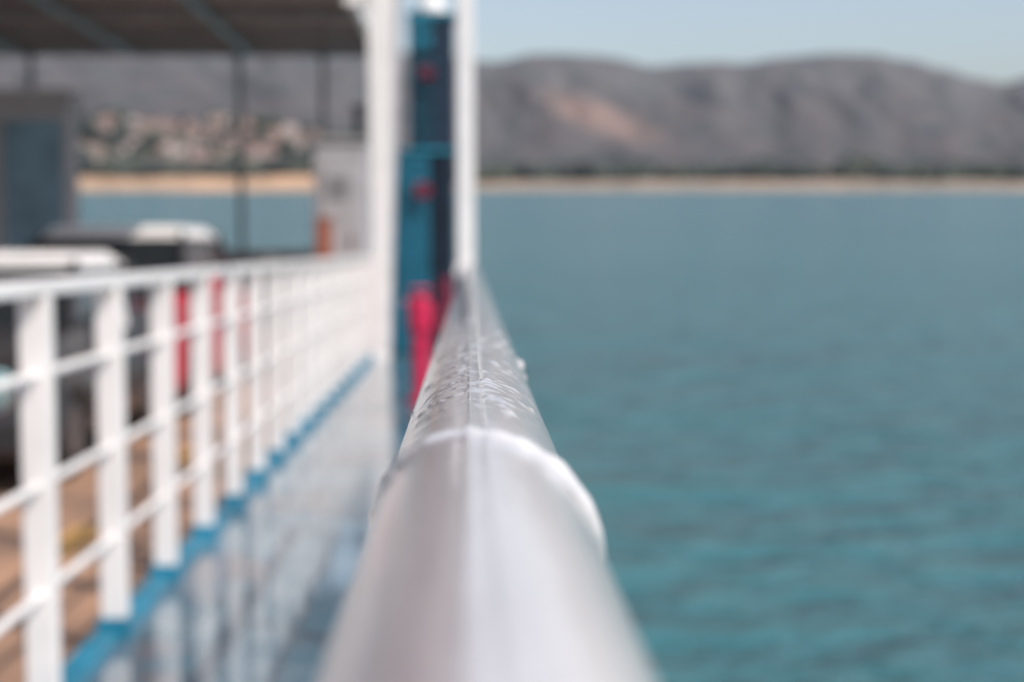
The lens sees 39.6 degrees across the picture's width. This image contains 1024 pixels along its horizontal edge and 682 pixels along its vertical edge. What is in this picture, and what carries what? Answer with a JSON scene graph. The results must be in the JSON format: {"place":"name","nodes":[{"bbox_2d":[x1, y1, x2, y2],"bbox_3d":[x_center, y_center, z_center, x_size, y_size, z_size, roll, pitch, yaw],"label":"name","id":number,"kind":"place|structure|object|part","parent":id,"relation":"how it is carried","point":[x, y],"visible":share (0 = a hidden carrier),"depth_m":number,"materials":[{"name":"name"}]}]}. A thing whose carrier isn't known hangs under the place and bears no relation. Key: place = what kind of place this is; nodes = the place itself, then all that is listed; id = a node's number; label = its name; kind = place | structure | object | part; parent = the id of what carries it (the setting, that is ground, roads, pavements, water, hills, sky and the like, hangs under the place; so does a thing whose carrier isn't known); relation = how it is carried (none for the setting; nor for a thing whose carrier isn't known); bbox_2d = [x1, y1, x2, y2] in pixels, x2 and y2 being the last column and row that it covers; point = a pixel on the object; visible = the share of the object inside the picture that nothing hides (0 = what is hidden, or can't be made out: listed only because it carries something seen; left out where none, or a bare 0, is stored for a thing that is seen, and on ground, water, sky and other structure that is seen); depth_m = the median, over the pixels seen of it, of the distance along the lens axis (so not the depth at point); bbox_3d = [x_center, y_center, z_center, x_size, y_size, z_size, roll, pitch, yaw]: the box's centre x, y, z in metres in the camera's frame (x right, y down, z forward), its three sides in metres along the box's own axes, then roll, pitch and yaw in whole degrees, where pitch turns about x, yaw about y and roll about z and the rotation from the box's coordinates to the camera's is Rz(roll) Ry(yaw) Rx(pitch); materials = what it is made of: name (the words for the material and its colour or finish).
{"place":"outdoors","nodes":[
{"label":"outdoors","id":0,"kind":"place"},
{"bbox_2d":[0,333,372,681],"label":"car deck floor","id":1,"kind":"structure","parent":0,"point":[80,589],"depth_m":7.87,"materials":[{"name":"paint"}]},
{"bbox_2d":[22,52,38,87],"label":"roof pillar","id":2,"kind":"structure","parent":1,"relation":"on","point":[30,60],"depth_m":21.05,"materials":[{"name":"grey metal"}]},
{"bbox_2d":[0,0,367,56],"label":"deck roof","id":3,"kind":"structure","parent":2,"relation":"on","point":[301,28],"depth_m":19.48,"materials":[{"name":"paint"}]},
{"bbox_2d":[0,88,82,250],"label":"deck cabin","id":4,"kind":"object","parent":1,"relation":"on","point":[39,187],"visible":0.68,"depth_m":17.70,"materials":[{"name":"grey metal"}]},
{"bbox_2d":[2,120,62,250],"bbox_3d":[-6.716,-1.247,17.721,2.220,3.200,0.090,0,4,-2],"label":"door and window","id":5,"kind":"structure","parent":4,"relation":"in","point":[32,149],"depth_m":17.70,"materials":[{"name":"glass"}]},
{"bbox_2d":[0,251,151,477],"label":"parked car","id":6,"kind":"object","parent":1,"relation":"on","point":[76,388],"visible":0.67,"depth_m":9.74,"materials":[{"name":"grey paint"}]},
{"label":"windows","id":7,"kind":"part","parent":6,"relation":"part of","materials":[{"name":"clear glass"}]},
{"bbox_2d":[26,226,247,414],"bbox_3d":[-3.834,-0.270,14.033,2.258,1.718,4.344,0,4,-2],"label":"parked suv","id":8,"kind":"object","parent":1,"relation":"on","point":[148,248],"visible":0.2,"depth_m":13.51,"materials":[{"name":"red paint"}]},
{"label":"windows","id":9,"kind":"part","parent":8,"relation":"part of","materials":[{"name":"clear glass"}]},
{"bbox_2d":[58,376,299,557],"bbox_3d":[-3.700,0.836,10.271,2.880,0.100,24.800,0,4,-2],"label":"lane marking","id":10,"kind":"object","parent":1,"relation":"on","point":[74,539],"visible":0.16,"depth_m":7.46,"materials":[{"name":"yellow paint"}]},
{"bbox_2d":[231,52,246,300],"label":"roof pillar","id":11,"kind":"structure","parent":1,"relation":"on","point":[239,65],"depth_m":21.23,"materials":[{"name":"grey metal"}]},
{"bbox_2d":[228,250,372,332],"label":"bow ramp","id":12,"kind":"structure","parent":1,"relation":"on","point":[259,256],"depth_m":25.24,"materials":[{"name":"grey paint"}]},
{"bbox_2d":[315,52,330,136],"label":"roof pillar","id":13,"kind":"structure","parent":1,"relation":"on","point":[322,55],"depth_m":21.20,"materials":[{"name":"grey metal"}]},
{"bbox_2d":[315,217,332,258],"bbox_3d":[-2.609,-0.752,19.800,0.230,1.930,0.290,0,4,-2],"label":"fire hose locker","id":14,"kind":"object","parent":1,"relation":"on","point":[323,237],"visible":0.45,"depth_m":19.63,"materials":[{"name":"orange metal"}]},
{"bbox_2d":[310,104,369,258],"bbox_3d":[-2.449,-1.613,20.563,0.800,3.550,1.105,0,4,-2],"label":"ramp machinery housing","id":15,"kind":"object","parent":1,"relation":"on","point":[341,170],"visible":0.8,"depth_m":20.03,"materials":[{"name":"grey paint"}]},
{"bbox_2d":[320,163,357,257],"bbox_3d":[-2.433,-1.255,20.065,0.520,2.500,0.065,0,4,-2],"label":"door","id":16,"kind":"structure","parent":15,"relation":"in","point":[338,181],"depth_m":20.03,"materials":[{"name":"grey paint"}]},
{"bbox_2d":[344,0,400,357],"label":"ramp gantry post","id":17,"kind":"object","parent":1,"relation":"on","point":[384,20],"visible":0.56,"depth_m":15.37,"materials":[{"name":"white metal"}]},
{"bbox_2d":[0,52,1023,190],"bbox_3d":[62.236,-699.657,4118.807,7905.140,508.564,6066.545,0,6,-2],"label":"hills","id":18,"kind":"structure","parent":0,"point":[828,110],"depth_m":3433.05,"materials":[{"name":"grey stone"}]},
{"bbox_2d":[78,114,826,179],"bbox_3d":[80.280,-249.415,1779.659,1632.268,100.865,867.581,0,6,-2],"label":"distant village","id":19,"kind":"object","parent":18,"relation":"on","point":[256,152],"visible":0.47,"depth_m":1897.83,"materials":[{"name":"tile"}]},
{"bbox_2d":[77,107,1023,181],"bbox_3d":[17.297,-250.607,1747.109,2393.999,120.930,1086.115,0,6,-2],"label":"distant trees","id":20,"kind":"object","parent":18,"relation":"on","point":[874,167],"visible":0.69,"depth_m":1475.80,"materials":[{"name":"green plant"}]},
{"bbox_2d":[79,191,1023,681],"bbox_3d":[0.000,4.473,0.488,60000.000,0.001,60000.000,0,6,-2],"label":"sea","id":21,"kind":"structure","parent":0,"point":[785,429],"depth_m":30.30,"materials":[{"name":"liquid"}]},
{"bbox_3d":[-7.302,2.942,10.503,14.200,3.980,37.000,0,4,-2],"label":"ferry hull","id":22,"kind":"object","parent":21,"relation":"in","visible":0},
{"bbox_2d":[85,350,432,681],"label":"walkway","id":23,"kind":"structure","parent":22,"relation":"on","point":[258,591],"depth_m":5.32,"materials":[{"name":"paint"}]},
{"bbox_2d":[0,256,373,681],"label":"deck fence","id":24,"kind":"object","parent":23,"relation":"on","point":[335,341],"visible":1,"depth_m":5.04,"materials":[{"name":"white metal"}]},
{"bbox_2d":[391,0,456,354],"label":"ramp tower","id":25,"kind":"structure","parent":23,"relation":"on","point":[424,245],"depth_m":15.83,"materials":[{"name":"blue metal"}]},
{"bbox_2d":[405,277,451,402],"bbox_3d":[-0.654,-0.011,11.016,0.363,0.973,0.245,-3,7,-27],"label":"fire hydrant","id":26,"kind":"object","parent":23,"relation":"on","point":[422,312],"visible":0.7,"depth_m":10.95,"materials":[{"name":"metal"}]},
{"bbox_2d":[455,0,473,283],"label":"tall post","id":27,"kind":"object","parent":23,"relation":"on","point":[465,117],"visible":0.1,"depth_m":5.33,"materials":[{"name":"white metal"}]},
{"bbox_2d":[315,262,657,681],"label":"handrail","id":28,"kind":"object","parent":23,"relation":"on","point":[482,558],"visible":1,"depth_m":0.26,"materials":[{"name":"metal"}]},
{"bbox_2d":[400,0,1023,82],"label":"sky","id":29,"kind":"structure","parent":0,"point":[977,39],"materials":[{"name":"blue"}]}
]}

